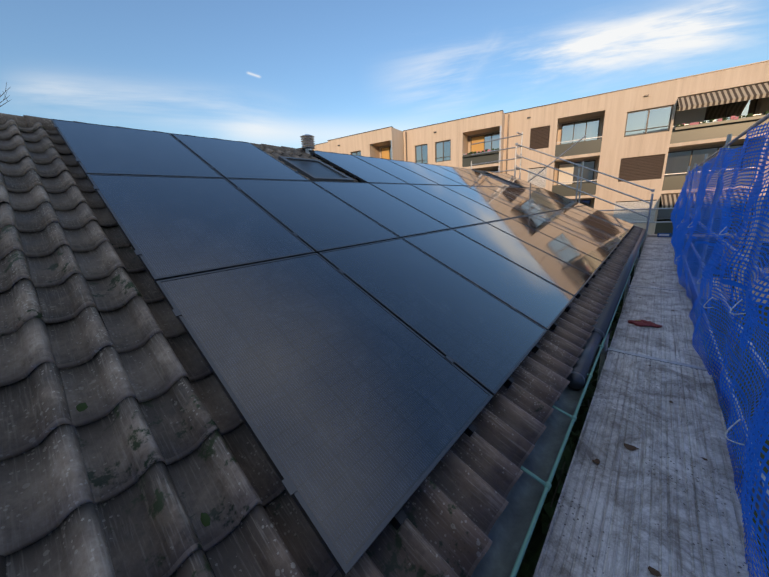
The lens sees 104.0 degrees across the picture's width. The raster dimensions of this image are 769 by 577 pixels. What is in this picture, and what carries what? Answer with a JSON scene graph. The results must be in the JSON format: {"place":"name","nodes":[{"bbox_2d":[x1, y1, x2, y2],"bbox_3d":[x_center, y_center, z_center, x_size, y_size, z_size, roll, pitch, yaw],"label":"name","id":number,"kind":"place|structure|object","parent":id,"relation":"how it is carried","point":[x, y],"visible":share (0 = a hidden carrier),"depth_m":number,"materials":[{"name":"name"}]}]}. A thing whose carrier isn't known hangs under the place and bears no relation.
{"place":"outdoors","nodes":[
{"label":"outdoors","id":0,"kind":"place"},
{"bbox_2d":[0,0,768,147],"label":"sky","id":1,"kind":"structure","parent":0,"point":[269,72],"materials":[{"name":"blue"}]},
{"bbox_2d":[297,60,768,300],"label":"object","id":2,"kind":"object","parent":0,"point":[690,124],"visible":0.44,"depth_m":19.54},
{"bbox_2d":[471,341,601,576],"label":"gutter","id":3,"kind":"object","parent":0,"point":[508,531],"visible":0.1,"depth_m":1.51,"materials":[{"name":"metal"}]},
{"bbox_2d":[510,233,645,576],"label":"gutter bead brackets","id":4,"kind":"object","parent":3,"relation":"attached to","point":[547,487],"visible":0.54,"depth_m":1.54,"materials":[{"name":"metal"}]},
{"bbox_2d":[566,229,645,389],"bbox_3d":[5.490,-0.706,6.679,0.156,0.156,12.250,10,20,40],"label":"rain gutter","id":5,"kind":"object","parent":3,"relation":"on","point":[576,377],"visible":0.69,"depth_m":3.00,"materials":[{"name":"grey metal"}]},
{"bbox_2d":[313,61,768,302],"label":"apartment walls","id":6,"kind":"structure","parent":0,"point":[610,110],"depth_m":20.76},
{"bbox_2d":[351,99,768,267],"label":"apartment window frames","id":7,"kind":"structure","parent":6,"relation":"in","point":[597,138],"depth_m":19.99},
{"bbox_2d":[352,99,768,266],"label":"window","id":8,"kind":"structure","parent":7,"relation":"in","point":[677,162],"depth_m":19.89,"materials":[{"name":"glass"}]},
{"bbox_2d":[657,233,672,236],"bbox_3d":[10.288,-1.962,11.007,0.440,0.140,0.020,10,20,40],"label":"board","id":9,"kind":"object","parent":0,"point":[664,234],"visible":0.82,"depth_m":11.01,"materials":[{"name":"grey"}]},
{"bbox_2d":[694,299,768,575],"bbox_3d":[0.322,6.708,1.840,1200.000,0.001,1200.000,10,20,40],"label":"ground","id":10,"kind":"structure","parent":0,"point":[762,456],"depth_m":11.97,"materials":[{"name":"grey concrete"}]},
{"bbox_2d":[0,83,9,106],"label":"bare tree","id":11,"kind":"object","parent":10,"relation":"on","point":[5,96],"visible":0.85,"depth_m":12.79,"materials":[{"name":"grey plant"}]},
{"bbox_2d":[516,284,630,576],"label":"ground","id":12,"kind":"structure","parent":10,"relation":"on","point":[536,542],"depth_m":3.18,"materials":[{"name":"green plant"}]},
{"bbox_2d":[518,253,639,576],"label":"garden shrubs","id":13,"kind":"object","parent":10,"relation":"on","point":[545,519],"visible":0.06,"depth_m":3.04,"materials":[{"name":"green plant"}]},
{"bbox_2d":[471,132,689,244],"bbox_3d":[7.684,-2.128,13.877,8.384,10.019,0.790,10,20,40],"label":"gable scaffold","id":14,"kind":"object","parent":10,"relation":"on","point":[520,157],"visible":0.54,"depth_m":12.50,"materials":[{"name":"grey metal"}]},
{"bbox_2d":[597,113,768,540],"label":"scaffolding","id":15,"kind":"object","parent":10,"relation":"on","point":[604,350],"visible":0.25,"depth_m":2.85,"materials":[{"name":"metal"}]},
{"bbox_2d":[547,246,645,527],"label":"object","id":16,"kind":"object","parent":15,"relation":"attached to","point":[588,406],"visible":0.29,"depth_m":2.00,"materials":[{"name":"grey plant"}]},
{"bbox_2d":[533,235,765,576],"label":"scaffold deck","id":17,"kind":"structure","parent":15,"relation":"on","point":[663,500],"depth_m":1.83,"materials":[{"name":"grey wood"}]},
{"bbox_2d":[628,319,661,327],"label":"work gloves","id":18,"kind":"object","parent":17,"relation":"on","point":[641,322],"visible":1,"depth_m":3.78,"materials":[{"name":"red fabric"}]},
{"bbox_2d":[592,282,706,576],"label":"dry leaves","id":19,"kind":"object","parent":17,"relation":"on","point":[654,572],"visible":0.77,"depth_m":1.87,"materials":[{"name":"brown plant"}]},
{"bbox_2d":[670,122,768,576],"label":"safety net","id":20,"kind":"object","parent":15,"relation":"attached to","point":[753,450],"visible":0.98,"depth_m":2.30,"materials":[{"name":"blue"}]},
{"bbox_2d":[676,168,745,445],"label":"cable ties","id":21,"kind":"object","parent":20,"relation":"attached to","point":[731,426],"visible":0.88,"depth_m":1.96,"materials":[{"name":"white plastic"}]},
{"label":"house walls","id":22,"kind":"object","parent":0,"visible":0},
{"bbox_2d":[3,128,215,576],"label":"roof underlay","id":23,"kind":"object","parent":22,"relation":"on","point":[107,330],"depth_m":1.59,"materials":[{"name":"black plastic"}]},
{"bbox_2d":[0,113,506,173],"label":"ridge tiles","id":24,"kind":"object","parent":23,"relation":"on","point":[28,121],"visible":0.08,"depth_m":3.42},
{"bbox_2d":[300,134,314,155],"bbox_3d":[-1.498,-2.785,5.919,0.276,0.450,0.280,10,20,40],"label":"vent cowl","id":25,"kind":"object","parent":23,"relation":"on","point":[307,141],"visible":0.88,"depth_m":5.86,"materials":[{"name":"silver metal"}]},
{"bbox_2d":[0,118,642,576],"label":"roof tiles","id":26,"kind":"object","parent":23,"relation":"on","point":[94,490],"visible":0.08,"depth_m":1.24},
{"bbox_2d":[76,402,209,526],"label":"moss cushions","id":27,"kind":"object","parent":26,"relation":"on","point":[204,518],"visible":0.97,"depth_m":1.04,"materials":[{"name":"green plant"}]},
{"bbox_2d":[51,119,633,576],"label":"panel frames","id":28,"kind":"structure","parent":26,"relation":"on","point":[343,567],"depth_m":2.15,"materials":[{"name":"black metal"}]},
{"bbox_2d":[54,120,632,563],"bbox_3d":[2.620,-2.102,7.106,4.657,2.255,13.796,10,20,40],"label":"glass panel","id":29,"kind":"object","parent":28,"relation":"in","point":[360,406],"visible":0.92,"depth_m":2.27,"materials":[{"name":"glass"}]},
{"bbox_2d":[154,157,633,529],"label":"panel rails","id":30,"kind":"object","parent":26,"relation":"on","point":[398,519],"visible":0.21,"depth_m":1.94,"materials":[{"name":"black metal"}]},
{"bbox_2d":[278,156,519,187],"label":"skylight frames","id":31,"kind":"structure","parent":26,"relation":"on","point":[287,162],"depth_m":4.84,"materials":[{"name":"black metal"}]},
{"bbox_2d":[288,159,514,185],"bbox_3d":[1.506,-2.927,7.885,0.954,0.462,8.738,10,20,40],"label":"skylight glass","id":32,"kind":"object","parent":31,"relation":"in","point":[317,169],"visible":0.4,"depth_m":5.00,"materials":[{"name":"black glass"}]}
]}

